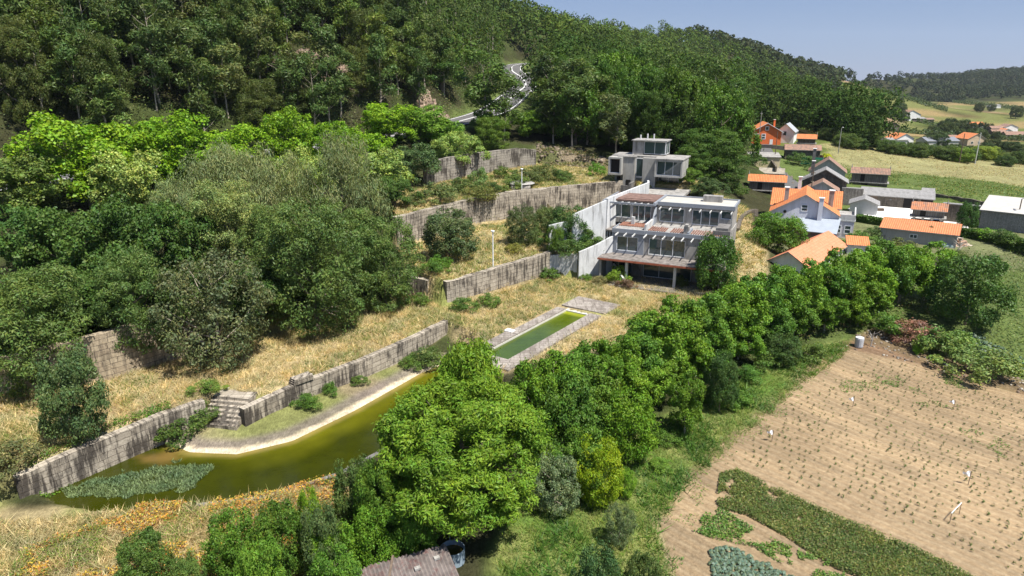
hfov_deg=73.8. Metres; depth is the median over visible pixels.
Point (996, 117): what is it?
terrain
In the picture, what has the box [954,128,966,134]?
field tree
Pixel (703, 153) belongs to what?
acacia tree
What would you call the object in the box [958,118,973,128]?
field tree
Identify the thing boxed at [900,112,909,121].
field tree
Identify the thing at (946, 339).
shrub
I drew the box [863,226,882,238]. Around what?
shrub
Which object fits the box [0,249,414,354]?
undergrowth
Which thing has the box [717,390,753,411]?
shrub
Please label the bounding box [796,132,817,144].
raised granary
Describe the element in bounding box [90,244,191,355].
acacia tree
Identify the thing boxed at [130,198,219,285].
broadleaf tree
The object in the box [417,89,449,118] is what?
loose stones
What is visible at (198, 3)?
eucalyptus tree
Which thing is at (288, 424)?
pond bank
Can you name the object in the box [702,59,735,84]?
eucalyptus tree
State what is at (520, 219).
elder tree
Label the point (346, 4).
eucalyptus tree
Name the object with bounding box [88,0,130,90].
eucalyptus tree
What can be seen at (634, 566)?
bush
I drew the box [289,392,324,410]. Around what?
shrub
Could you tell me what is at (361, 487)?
bush
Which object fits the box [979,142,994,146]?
field tree
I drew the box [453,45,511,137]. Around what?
eucalyptus tree
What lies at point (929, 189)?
shed
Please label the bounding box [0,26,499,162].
bank scrub
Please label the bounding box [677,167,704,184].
broadleaf tree
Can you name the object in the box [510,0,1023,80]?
sky
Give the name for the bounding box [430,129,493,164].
broadleaf tree
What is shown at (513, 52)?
ground
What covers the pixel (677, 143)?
broadleaf tree
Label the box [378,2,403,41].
eucalyptus tree
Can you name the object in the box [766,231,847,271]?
outbuilding
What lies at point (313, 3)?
eucalyptus tree
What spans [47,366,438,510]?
pond water
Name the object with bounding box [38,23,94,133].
eucalyptus tree
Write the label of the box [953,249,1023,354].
rough grass
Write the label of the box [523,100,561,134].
acacia tree
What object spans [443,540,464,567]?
water tank
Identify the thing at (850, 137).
field bush
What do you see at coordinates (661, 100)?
acacia tree
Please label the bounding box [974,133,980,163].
utility pole
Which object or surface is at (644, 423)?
bushy tree
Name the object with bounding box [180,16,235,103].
eucalyptus tree
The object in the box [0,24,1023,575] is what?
ground
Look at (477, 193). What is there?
shrub
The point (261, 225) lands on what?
acacia tree
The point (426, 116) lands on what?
broadleaf tree
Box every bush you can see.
[111,526,177,575]
[168,547,208,575]
[197,506,257,575]
[233,533,285,575]
[248,497,309,575]
[296,485,322,523]
[297,495,343,575]
[301,515,362,575]
[306,540,364,575]
[330,453,369,525]
[349,497,404,567]
[350,454,405,556]
[393,504,439,556]
[566,536,623,575]
[623,549,664,575]
[816,126,839,140]
[833,132,863,147]
[852,134,880,148]
[854,138,871,149]
[875,139,896,152]
[886,143,905,154]
[896,145,919,155]
[904,142,928,157]
[917,145,933,157]
[931,144,959,159]
[934,149,954,160]
[945,147,975,162]
[962,148,981,162]
[971,145,998,160]
[977,146,1002,159]
[985,149,1008,159]
[994,155,1017,166]
[1009,150,1023,163]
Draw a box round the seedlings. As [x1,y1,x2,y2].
[785,358,1023,487]
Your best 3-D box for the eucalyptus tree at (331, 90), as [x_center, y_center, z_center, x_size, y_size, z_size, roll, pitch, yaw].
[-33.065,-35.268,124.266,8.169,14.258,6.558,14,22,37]
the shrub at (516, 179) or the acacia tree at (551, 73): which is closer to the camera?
the shrub at (516, 179)
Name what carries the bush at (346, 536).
on the dry meadow
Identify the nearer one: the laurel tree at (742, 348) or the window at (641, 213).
the laurel tree at (742, 348)
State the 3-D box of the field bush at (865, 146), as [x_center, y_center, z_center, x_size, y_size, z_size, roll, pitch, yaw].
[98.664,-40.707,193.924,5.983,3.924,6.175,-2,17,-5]
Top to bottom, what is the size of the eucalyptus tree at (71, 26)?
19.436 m
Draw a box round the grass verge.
[495,337,851,575]
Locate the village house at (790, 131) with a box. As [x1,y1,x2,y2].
[779,122,798,143]
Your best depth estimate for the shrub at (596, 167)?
120.29 m
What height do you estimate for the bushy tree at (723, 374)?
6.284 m
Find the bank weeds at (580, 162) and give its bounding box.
[537,141,607,167]
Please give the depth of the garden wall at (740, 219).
101.87 m
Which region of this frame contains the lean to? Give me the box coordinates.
[794,218,840,239]
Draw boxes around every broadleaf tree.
[0,109,171,206]
[0,149,74,216]
[0,203,74,283]
[1,259,98,320]
[11,206,126,283]
[46,255,144,330]
[73,188,169,275]
[85,146,170,215]
[114,107,224,188]
[123,273,202,315]
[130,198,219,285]
[189,121,278,171]
[219,258,303,320]
[258,105,319,173]
[277,144,335,207]
[285,118,358,168]
[333,127,396,164]
[335,144,414,205]
[356,101,431,141]
[378,176,422,207]
[382,141,441,186]
[385,104,453,144]
[415,117,466,146]
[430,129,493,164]
[469,108,500,135]
[505,111,549,137]
[541,45,572,75]
[546,423,607,500]
[548,72,604,144]
[577,56,614,129]
[585,370,638,445]
[594,50,641,89]
[608,62,660,140]
[610,46,637,70]
[610,50,655,69]
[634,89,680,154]
[644,120,685,153]
[651,81,695,154]
[662,63,711,153]
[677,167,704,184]
[688,80,715,98]
[690,177,731,196]
[692,82,763,170]
[698,73,734,101]
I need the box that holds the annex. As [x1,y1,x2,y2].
[837,207,855,237]
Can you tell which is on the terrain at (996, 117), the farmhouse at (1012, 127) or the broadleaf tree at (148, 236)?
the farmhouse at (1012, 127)
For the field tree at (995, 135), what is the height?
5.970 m
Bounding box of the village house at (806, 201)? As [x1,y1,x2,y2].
[769,176,842,230]
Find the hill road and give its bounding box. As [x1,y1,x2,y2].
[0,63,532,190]
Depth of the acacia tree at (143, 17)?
113.13 m
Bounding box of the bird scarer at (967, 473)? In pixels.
[963,471,971,484]
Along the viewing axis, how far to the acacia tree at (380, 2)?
151.18 m
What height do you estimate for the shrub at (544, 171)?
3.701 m
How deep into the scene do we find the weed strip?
42.91 m
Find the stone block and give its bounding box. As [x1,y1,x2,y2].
[288,371,313,385]
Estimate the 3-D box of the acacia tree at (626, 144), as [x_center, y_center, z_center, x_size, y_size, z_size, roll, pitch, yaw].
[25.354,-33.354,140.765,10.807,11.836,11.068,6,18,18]
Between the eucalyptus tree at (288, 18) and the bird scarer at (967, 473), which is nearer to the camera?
the bird scarer at (967, 473)
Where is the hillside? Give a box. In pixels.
[380,0,508,81]
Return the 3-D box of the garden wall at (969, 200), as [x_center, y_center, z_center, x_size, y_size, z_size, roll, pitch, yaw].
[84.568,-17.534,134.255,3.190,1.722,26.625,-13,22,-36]
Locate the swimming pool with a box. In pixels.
[484,296,619,371]
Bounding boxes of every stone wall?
[752,144,783,149]
[770,160,776,171]
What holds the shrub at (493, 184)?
on the dry meadow
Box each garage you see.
[747,152,781,167]
[849,195,879,214]
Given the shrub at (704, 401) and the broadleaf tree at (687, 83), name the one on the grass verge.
the shrub at (704, 401)
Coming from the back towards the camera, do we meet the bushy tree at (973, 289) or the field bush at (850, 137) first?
the field bush at (850, 137)
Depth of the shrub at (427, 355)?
63.80 m
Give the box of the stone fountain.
[510,181,533,189]
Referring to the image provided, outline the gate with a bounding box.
[800,157,823,163]
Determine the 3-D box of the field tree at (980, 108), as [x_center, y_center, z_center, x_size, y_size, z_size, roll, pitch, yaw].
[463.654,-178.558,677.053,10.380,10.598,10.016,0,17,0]
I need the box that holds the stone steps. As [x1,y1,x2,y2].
[200,387,257,430]
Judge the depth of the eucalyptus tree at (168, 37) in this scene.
111.44 m
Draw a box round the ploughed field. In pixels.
[653,340,1023,575]
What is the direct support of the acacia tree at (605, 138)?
on the ground at (480, 552)
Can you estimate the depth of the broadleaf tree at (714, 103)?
123.94 m
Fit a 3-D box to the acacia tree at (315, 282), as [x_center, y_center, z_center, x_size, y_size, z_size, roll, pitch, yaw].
[-18.991,-1.874,65.378,12.085,14.168,10.564,8,19,24]
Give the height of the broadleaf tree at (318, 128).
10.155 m
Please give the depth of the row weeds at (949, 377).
61.46 m
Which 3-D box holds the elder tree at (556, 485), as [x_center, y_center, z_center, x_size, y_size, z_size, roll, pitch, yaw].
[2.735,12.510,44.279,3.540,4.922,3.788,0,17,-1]
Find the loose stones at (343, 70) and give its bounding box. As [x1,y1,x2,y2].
[269,48,367,99]
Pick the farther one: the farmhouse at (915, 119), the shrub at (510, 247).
the farmhouse at (915, 119)
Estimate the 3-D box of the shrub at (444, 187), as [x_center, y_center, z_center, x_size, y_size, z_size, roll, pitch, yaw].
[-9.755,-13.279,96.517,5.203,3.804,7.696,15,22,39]
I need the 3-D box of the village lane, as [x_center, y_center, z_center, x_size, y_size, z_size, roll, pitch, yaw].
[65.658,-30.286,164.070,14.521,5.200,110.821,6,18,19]
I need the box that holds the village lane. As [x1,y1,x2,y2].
[759,144,801,188]
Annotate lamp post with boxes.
[491,230,493,266]
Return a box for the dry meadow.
[0,153,768,575]
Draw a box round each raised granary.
[748,170,787,193]
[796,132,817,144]
[849,164,890,186]
[909,197,948,221]
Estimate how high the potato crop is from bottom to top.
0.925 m
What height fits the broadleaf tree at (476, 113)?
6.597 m
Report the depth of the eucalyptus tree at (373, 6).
142.30 m
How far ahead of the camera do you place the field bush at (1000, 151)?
207.38 m
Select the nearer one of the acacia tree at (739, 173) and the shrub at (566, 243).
the shrub at (566, 243)
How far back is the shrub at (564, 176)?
114.74 m
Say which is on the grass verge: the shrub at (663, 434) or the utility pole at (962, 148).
the shrub at (663, 434)
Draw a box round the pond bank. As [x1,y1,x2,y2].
[169,322,481,453]
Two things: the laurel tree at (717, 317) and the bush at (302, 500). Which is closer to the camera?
the bush at (302, 500)
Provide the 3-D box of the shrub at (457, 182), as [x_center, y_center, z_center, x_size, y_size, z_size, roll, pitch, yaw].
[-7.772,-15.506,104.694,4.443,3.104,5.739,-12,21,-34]
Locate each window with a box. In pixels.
[612,261,631,272]
[616,204,630,217]
[616,236,637,251]
[632,205,650,220]
[635,158,642,176]
[635,177,641,185]
[643,264,691,280]
[644,141,665,154]
[648,238,685,257]
[659,177,678,182]
[659,208,684,222]
[665,141,669,154]
[692,210,719,225]
[721,211,731,219]
[801,204,807,211]
[843,225,851,233]
[909,234,917,238]
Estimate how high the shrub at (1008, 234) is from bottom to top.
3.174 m
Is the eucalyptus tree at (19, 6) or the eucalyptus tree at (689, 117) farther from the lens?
the eucalyptus tree at (689, 117)
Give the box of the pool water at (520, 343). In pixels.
[493,311,585,358]
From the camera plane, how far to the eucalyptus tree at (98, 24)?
103.26 m
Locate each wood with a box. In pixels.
[470,0,823,131]
[518,27,915,144]
[670,24,1023,101]
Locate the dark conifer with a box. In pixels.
[423,33,466,91]
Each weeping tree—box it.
[145,172,211,237]
[167,135,282,234]
[216,140,311,241]
[285,125,394,232]
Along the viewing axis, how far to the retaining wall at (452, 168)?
121.61 m
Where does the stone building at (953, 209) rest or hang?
on the ground at (480, 552)
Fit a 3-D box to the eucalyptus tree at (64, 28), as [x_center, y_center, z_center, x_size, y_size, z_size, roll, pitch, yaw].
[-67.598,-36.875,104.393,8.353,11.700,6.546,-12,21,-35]
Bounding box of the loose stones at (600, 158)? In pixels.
[536,143,607,168]
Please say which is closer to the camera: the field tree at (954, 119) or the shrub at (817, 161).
the shrub at (817, 161)
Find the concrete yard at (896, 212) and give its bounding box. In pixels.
[848,206,968,227]
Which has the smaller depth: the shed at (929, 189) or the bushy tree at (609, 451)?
the bushy tree at (609, 451)
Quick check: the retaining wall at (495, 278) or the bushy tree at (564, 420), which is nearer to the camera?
the bushy tree at (564, 420)
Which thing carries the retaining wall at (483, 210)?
on the ground at (480, 552)
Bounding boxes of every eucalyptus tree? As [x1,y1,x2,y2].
[0,0,15,84]
[0,0,29,22]
[0,26,67,113]
[0,37,19,90]
[5,0,66,41]
[12,0,65,90]
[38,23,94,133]
[44,6,93,59]
[47,0,88,23]
[53,0,110,90]
[67,71,133,138]
[72,0,126,39]
[73,16,126,82]
[81,1,118,29]
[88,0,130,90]
[91,0,146,77]
[107,0,185,103]
[126,29,175,110]
[129,0,176,25]
[144,19,188,88]
[148,14,212,96]
[154,0,201,21]
[156,0,205,25]
[169,45,230,131]
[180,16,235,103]
[182,6,232,92]
[188,0,212,17]
[204,43,248,117]
[206,0,236,41]
[211,0,259,90]
[213,0,267,42]
[234,9,276,86]
[248,2,279,69]
[250,0,290,78]
[254,4,293,67]
[257,54,302,107]
[272,0,301,42]
[281,31,329,88]
[287,0,328,45]
[291,53,330,124]
[299,0,332,40]
[300,13,345,82]
[305,54,349,125]
[314,0,340,24]
[319,0,341,39]
[319,50,362,117]
[327,0,354,48]
[330,0,362,45]
[345,0,371,34]
[355,11,398,92]
[358,0,379,34]
[358,31,400,114]
[366,0,385,23]
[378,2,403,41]
[378,24,405,83]
[384,37,415,94]
[386,0,410,63]
[388,0,411,41]
[393,0,425,66]
[400,12,434,82]
[401,45,431,106]
[404,0,428,44]
[408,13,441,84]
[427,26,443,77]
[428,15,455,96]
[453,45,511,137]
[484,68,528,140]
[528,51,574,135]
[534,78,572,143]
[549,69,594,147]
[565,56,615,141]
[570,75,615,144]
[575,56,614,107]
[597,91,631,152]
[627,42,653,66]
[642,52,675,73]
[669,97,699,144]
[695,75,727,86]
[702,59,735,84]
[715,75,762,125]
[723,79,757,141]
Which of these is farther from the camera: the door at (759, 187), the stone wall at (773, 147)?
the stone wall at (773, 147)
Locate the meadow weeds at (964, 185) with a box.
[840,163,1023,204]
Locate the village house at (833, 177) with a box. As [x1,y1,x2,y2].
[802,160,848,190]
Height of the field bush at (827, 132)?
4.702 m
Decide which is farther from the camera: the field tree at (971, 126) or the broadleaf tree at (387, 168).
the field tree at (971, 126)
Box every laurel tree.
[368,415,444,526]
[507,357,561,445]
[527,346,582,416]
[551,349,600,407]
[567,370,615,435]
[568,339,626,384]
[593,333,645,398]
[606,319,663,374]
[620,358,671,418]
[622,308,687,372]
[642,353,677,396]
[651,293,716,372]
[666,370,706,434]
[670,341,713,384]
[679,291,735,357]
[697,285,759,358]
[698,331,737,374]
[712,281,772,337]
[727,319,766,358]
[732,271,790,335]
[745,262,808,319]
[760,301,797,344]
[769,263,827,330]
[782,298,822,335]
[794,256,856,325]
[808,287,852,332]
[823,246,874,311]
[829,242,897,309]
[838,279,893,325]
[863,237,920,301]
[878,243,937,302]
[908,240,957,299]
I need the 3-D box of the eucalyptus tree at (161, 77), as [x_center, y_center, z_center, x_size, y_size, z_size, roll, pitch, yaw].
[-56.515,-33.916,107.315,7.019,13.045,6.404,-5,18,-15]
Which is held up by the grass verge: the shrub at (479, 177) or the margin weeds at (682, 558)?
the margin weeds at (682, 558)
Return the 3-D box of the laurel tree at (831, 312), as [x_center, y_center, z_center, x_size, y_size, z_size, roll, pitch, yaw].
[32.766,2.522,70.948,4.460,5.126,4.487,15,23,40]
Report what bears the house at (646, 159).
on the ground at (480, 552)
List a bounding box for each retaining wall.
[0,316,202,393]
[13,398,205,498]
[239,319,447,426]
[392,188,546,244]
[393,275,428,296]
[423,148,535,184]
[443,251,551,302]
[503,180,622,217]
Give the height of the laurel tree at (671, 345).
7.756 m
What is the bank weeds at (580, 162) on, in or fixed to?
on the ground at (480, 552)
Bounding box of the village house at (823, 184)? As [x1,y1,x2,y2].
[808,178,839,190]
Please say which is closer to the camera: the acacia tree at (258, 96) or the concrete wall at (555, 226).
the concrete wall at (555, 226)
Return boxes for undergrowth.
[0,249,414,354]
[522,296,942,410]
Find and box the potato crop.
[717,467,975,575]
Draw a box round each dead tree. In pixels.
[868,331,878,346]
[952,240,966,252]
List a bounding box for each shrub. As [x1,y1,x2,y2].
[0,437,51,481]
[153,417,203,450]
[180,399,220,427]
[184,378,229,396]
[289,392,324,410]
[322,380,338,396]
[349,375,370,386]
[397,192,425,206]
[398,353,423,371]
[404,292,432,305]
[408,344,445,370]
[419,260,451,272]
[421,181,458,204]
[425,254,452,268]
[446,177,474,193]
[448,297,479,313]
[460,185,498,202]
[467,167,489,185]
[474,293,501,308]
[478,181,507,191]
[488,165,520,176]
[503,174,529,189]
[504,242,525,253]
[506,168,544,185]
[525,227,545,239]
[528,163,559,180]
[534,236,570,246]
[539,267,559,282]
[551,239,587,258]
[553,169,575,181]
[578,273,592,280]
[582,236,606,251]
[587,162,607,175]
[590,275,609,285]
[604,265,632,283]
[613,278,638,287]
[649,456,674,475]
[653,429,684,448]
[672,275,690,287]
[703,389,718,404]
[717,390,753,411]
[728,182,749,195]
[737,364,763,383]
[744,153,768,165]
[752,349,785,371]
[785,151,816,164]
[793,341,828,363]
[803,159,821,167]
[842,229,880,245]
[856,311,915,337]
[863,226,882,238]
[870,237,919,252]
[888,317,942,345]
[911,343,923,354]
[913,322,982,365]
[937,340,1023,385]
[953,249,968,255]
[975,227,996,238]
[982,228,1021,246]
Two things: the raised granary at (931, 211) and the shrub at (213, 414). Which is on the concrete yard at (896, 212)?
the raised granary at (931, 211)
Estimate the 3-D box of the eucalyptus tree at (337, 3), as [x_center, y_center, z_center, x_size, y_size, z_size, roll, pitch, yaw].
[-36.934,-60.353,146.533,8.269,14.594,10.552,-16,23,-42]
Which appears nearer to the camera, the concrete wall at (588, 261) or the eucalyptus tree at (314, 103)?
the concrete wall at (588, 261)
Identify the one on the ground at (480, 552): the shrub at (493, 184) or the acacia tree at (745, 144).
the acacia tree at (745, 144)
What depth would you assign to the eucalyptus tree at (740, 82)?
135.75 m
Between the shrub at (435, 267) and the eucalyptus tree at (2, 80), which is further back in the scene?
the eucalyptus tree at (2, 80)
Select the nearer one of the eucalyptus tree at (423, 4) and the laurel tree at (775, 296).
the laurel tree at (775, 296)
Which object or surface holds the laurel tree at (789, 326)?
on the ground at (480, 552)
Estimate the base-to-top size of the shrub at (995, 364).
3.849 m
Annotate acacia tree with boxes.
[0,15,57,125]
[0,258,95,398]
[54,28,134,124]
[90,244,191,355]
[115,0,158,62]
[152,17,203,79]
[173,178,269,280]
[200,0,232,39]
[210,0,270,86]
[230,78,284,131]
[234,200,319,296]
[249,194,374,337]
[273,51,317,112]
[283,0,316,29]
[314,201,383,283]
[333,44,384,96]
[339,213,427,313]
[343,6,384,74]
[359,0,389,41]
[475,116,512,150]
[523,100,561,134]
[540,63,564,129]
[542,54,587,133]
[578,50,607,66]
[589,91,632,145]
[598,62,630,138]
[618,106,649,149]
[625,66,679,150]
[639,81,674,147]
[674,126,745,179]
[678,145,719,177]
[692,113,744,156]
[704,147,752,187]
[717,75,757,146]
[736,112,753,154]
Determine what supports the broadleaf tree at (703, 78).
on the ground at (513, 52)
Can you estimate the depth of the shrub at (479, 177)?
109.28 m
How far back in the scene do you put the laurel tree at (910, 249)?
76.10 m
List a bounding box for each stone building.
[783,144,821,161]
[842,187,863,204]
[943,202,981,223]
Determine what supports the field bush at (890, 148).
on the ground at (513, 52)
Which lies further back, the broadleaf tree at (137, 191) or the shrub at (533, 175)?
the shrub at (533, 175)
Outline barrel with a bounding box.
[854,336,863,347]
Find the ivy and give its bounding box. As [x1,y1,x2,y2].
[28,400,170,497]
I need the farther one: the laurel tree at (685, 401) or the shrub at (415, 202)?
the shrub at (415, 202)
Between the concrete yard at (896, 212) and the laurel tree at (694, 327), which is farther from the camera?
the concrete yard at (896, 212)
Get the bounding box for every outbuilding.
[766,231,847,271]
[845,235,869,254]
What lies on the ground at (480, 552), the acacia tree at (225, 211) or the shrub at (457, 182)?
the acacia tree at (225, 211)
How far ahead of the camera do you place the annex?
102.55 m
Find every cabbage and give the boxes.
[727,570,735,575]
[736,567,745,572]
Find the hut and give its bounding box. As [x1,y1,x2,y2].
[360,543,458,575]
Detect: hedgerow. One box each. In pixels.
[870,86,947,111]
[892,127,1023,140]
[916,118,987,132]
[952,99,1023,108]
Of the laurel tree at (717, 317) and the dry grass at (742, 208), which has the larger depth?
the dry grass at (742, 208)
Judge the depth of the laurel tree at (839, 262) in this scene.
71.53 m
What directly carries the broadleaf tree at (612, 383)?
on the ground at (480, 552)
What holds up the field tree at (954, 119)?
on the terrain at (996, 117)
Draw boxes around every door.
[757,182,762,189]
[860,174,864,181]
[903,198,917,208]
[920,211,925,216]
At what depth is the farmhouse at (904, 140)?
323.84 m
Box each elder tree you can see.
[138,245,277,375]
[504,202,539,244]
[529,445,581,518]
[602,502,637,549]
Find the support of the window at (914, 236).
in the shed at (918, 231)
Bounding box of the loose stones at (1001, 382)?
[845,328,1023,392]
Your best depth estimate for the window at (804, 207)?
102.80 m
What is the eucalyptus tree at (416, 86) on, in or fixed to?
on the ground at (480, 552)
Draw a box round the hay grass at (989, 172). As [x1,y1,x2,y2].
[825,142,1023,185]
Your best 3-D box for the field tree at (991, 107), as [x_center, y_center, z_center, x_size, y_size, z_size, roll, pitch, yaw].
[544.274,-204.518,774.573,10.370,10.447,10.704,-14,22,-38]
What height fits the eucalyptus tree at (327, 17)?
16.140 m
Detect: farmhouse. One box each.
[883,122,899,131]
[884,137,907,142]
[886,132,914,143]
[898,110,920,120]
[912,117,926,122]
[915,137,959,145]
[955,132,985,145]
[986,126,1002,130]
[988,129,1005,137]
[999,123,1018,130]
[1000,131,1023,138]
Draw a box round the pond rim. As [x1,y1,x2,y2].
[199,448,383,505]
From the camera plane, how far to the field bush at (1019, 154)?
198.82 m
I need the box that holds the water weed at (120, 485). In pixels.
[59,457,214,498]
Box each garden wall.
[736,209,757,231]
[935,193,983,204]
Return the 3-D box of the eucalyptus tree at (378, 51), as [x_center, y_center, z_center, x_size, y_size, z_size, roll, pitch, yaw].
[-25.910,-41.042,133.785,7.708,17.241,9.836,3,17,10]
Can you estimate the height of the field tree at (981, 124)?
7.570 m
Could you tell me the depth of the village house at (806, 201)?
104.08 m
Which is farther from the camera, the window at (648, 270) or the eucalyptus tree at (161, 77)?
the eucalyptus tree at (161, 77)
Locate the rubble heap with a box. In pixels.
[956,237,971,246]
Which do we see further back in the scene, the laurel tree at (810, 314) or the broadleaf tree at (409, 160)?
the broadleaf tree at (409, 160)
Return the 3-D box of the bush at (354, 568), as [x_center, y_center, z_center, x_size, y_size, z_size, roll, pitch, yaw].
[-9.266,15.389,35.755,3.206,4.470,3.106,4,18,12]
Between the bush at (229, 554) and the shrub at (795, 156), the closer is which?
the bush at (229, 554)
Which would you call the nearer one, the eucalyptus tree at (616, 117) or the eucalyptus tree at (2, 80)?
the eucalyptus tree at (2, 80)
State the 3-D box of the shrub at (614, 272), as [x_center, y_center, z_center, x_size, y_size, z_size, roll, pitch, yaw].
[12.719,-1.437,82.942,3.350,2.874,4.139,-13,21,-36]
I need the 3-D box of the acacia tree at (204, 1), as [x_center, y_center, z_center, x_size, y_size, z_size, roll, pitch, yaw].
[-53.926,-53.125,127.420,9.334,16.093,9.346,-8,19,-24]
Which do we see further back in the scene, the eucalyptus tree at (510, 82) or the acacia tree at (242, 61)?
the eucalyptus tree at (510, 82)
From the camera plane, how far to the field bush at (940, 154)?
190.23 m
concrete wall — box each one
[548,221,566,251]
[550,253,577,274]
[571,200,606,250]
[578,236,612,278]
[605,180,649,238]
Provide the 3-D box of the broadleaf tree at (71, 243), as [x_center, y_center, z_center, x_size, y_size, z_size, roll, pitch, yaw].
[-41.185,-3.514,64.432,8.755,9.761,9.874,4,18,12]
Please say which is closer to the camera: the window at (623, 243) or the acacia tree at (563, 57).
the window at (623, 243)
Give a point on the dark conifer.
(452, 64)
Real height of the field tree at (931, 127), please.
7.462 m
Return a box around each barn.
[861,186,934,208]
[978,195,1023,232]
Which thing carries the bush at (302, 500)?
on the dry meadow
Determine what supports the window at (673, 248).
in the terraced house at (657, 237)
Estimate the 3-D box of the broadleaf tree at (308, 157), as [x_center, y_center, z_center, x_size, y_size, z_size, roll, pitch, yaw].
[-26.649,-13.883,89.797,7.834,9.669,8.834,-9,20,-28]
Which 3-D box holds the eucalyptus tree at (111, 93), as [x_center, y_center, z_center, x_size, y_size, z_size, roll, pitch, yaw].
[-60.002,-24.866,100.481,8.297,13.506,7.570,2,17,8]
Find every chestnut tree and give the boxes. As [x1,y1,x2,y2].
[371,373,559,541]
[427,331,509,461]
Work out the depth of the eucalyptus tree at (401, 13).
149.03 m
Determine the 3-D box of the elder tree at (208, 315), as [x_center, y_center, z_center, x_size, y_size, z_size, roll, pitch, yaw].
[-25.679,1.947,58.407,10.418,11.192,9.735,-16,24,-42]
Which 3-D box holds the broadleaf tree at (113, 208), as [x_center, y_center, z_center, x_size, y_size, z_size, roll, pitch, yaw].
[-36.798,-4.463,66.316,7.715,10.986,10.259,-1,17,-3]
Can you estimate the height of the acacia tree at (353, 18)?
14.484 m
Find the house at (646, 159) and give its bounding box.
[608,134,690,195]
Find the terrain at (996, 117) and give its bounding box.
[677,41,1023,137]
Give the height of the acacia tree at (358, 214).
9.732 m
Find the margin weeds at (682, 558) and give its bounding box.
[653,357,838,575]
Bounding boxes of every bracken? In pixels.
[14,473,338,575]
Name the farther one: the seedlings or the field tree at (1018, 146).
the field tree at (1018, 146)
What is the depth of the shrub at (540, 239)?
88.38 m
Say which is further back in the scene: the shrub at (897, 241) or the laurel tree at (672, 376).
the shrub at (897, 241)
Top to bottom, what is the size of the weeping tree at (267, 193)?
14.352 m
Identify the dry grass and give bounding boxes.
[391,163,770,293]
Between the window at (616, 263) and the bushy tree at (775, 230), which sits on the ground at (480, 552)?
the bushy tree at (775, 230)
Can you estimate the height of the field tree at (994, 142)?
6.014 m
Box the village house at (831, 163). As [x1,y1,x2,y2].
[808,148,846,176]
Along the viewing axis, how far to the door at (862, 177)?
143.47 m
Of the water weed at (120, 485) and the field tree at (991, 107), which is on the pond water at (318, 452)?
the water weed at (120, 485)
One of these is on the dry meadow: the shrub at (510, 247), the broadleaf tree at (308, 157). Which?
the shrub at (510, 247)
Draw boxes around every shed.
[759,167,784,174]
[879,217,961,248]
[921,188,934,190]
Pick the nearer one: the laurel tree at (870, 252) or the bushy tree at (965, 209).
the laurel tree at (870, 252)
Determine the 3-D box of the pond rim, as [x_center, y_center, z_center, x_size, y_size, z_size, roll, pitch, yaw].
[-9.928,11.205,53.061,5.459,1.019,28.411,11,21,33]
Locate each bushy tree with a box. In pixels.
[30,340,112,444]
[418,205,483,259]
[531,370,600,449]
[535,205,553,231]
[545,224,564,253]
[546,204,594,246]
[571,432,625,511]
[578,229,595,246]
[601,385,661,464]
[617,466,637,498]
[692,230,743,290]
[702,346,740,411]
[743,212,809,253]
[763,332,803,365]
[923,248,1022,328]
[955,200,980,227]
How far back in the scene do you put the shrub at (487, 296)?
74.22 m
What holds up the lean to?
on the ground at (480, 552)
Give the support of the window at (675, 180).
in the house at (646, 159)
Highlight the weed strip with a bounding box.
[693,507,862,575]
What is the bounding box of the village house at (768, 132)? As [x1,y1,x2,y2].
[751,119,783,144]
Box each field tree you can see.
[892,106,906,118]
[895,103,907,110]
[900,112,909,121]
[924,131,946,136]
[927,125,937,130]
[933,133,950,145]
[936,120,950,126]
[937,125,947,131]
[940,121,958,131]
[944,117,958,125]
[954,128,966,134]
[956,122,963,128]
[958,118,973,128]
[964,122,978,130]
[973,103,985,111]
[977,122,986,128]
[979,130,988,137]
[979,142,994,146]
[982,138,1002,148]
[987,103,996,110]
[990,130,1001,139]
[1000,140,1021,151]
[1009,106,1023,118]
[1010,143,1023,151]
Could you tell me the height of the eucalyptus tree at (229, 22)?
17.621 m
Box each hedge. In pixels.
[855,214,882,225]
[960,228,1023,252]
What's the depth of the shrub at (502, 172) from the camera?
117.73 m
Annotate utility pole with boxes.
[959,133,964,162]
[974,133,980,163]
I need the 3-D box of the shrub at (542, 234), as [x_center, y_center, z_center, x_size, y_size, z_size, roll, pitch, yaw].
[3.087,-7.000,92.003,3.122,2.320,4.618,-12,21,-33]
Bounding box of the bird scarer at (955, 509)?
[949,502,961,522]
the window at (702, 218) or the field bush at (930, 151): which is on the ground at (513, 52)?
the field bush at (930, 151)
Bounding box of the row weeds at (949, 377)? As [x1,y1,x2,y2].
[745,372,1012,457]
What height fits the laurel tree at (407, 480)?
8.551 m
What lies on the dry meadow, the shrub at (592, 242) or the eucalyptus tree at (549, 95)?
the shrub at (592, 242)
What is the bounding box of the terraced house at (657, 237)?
[597,192,739,296]
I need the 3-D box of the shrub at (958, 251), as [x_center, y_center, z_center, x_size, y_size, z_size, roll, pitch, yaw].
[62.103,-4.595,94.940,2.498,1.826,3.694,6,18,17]
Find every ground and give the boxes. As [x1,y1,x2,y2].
[0,0,1023,215]
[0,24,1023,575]
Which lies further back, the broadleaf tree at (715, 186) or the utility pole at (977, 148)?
the utility pole at (977, 148)

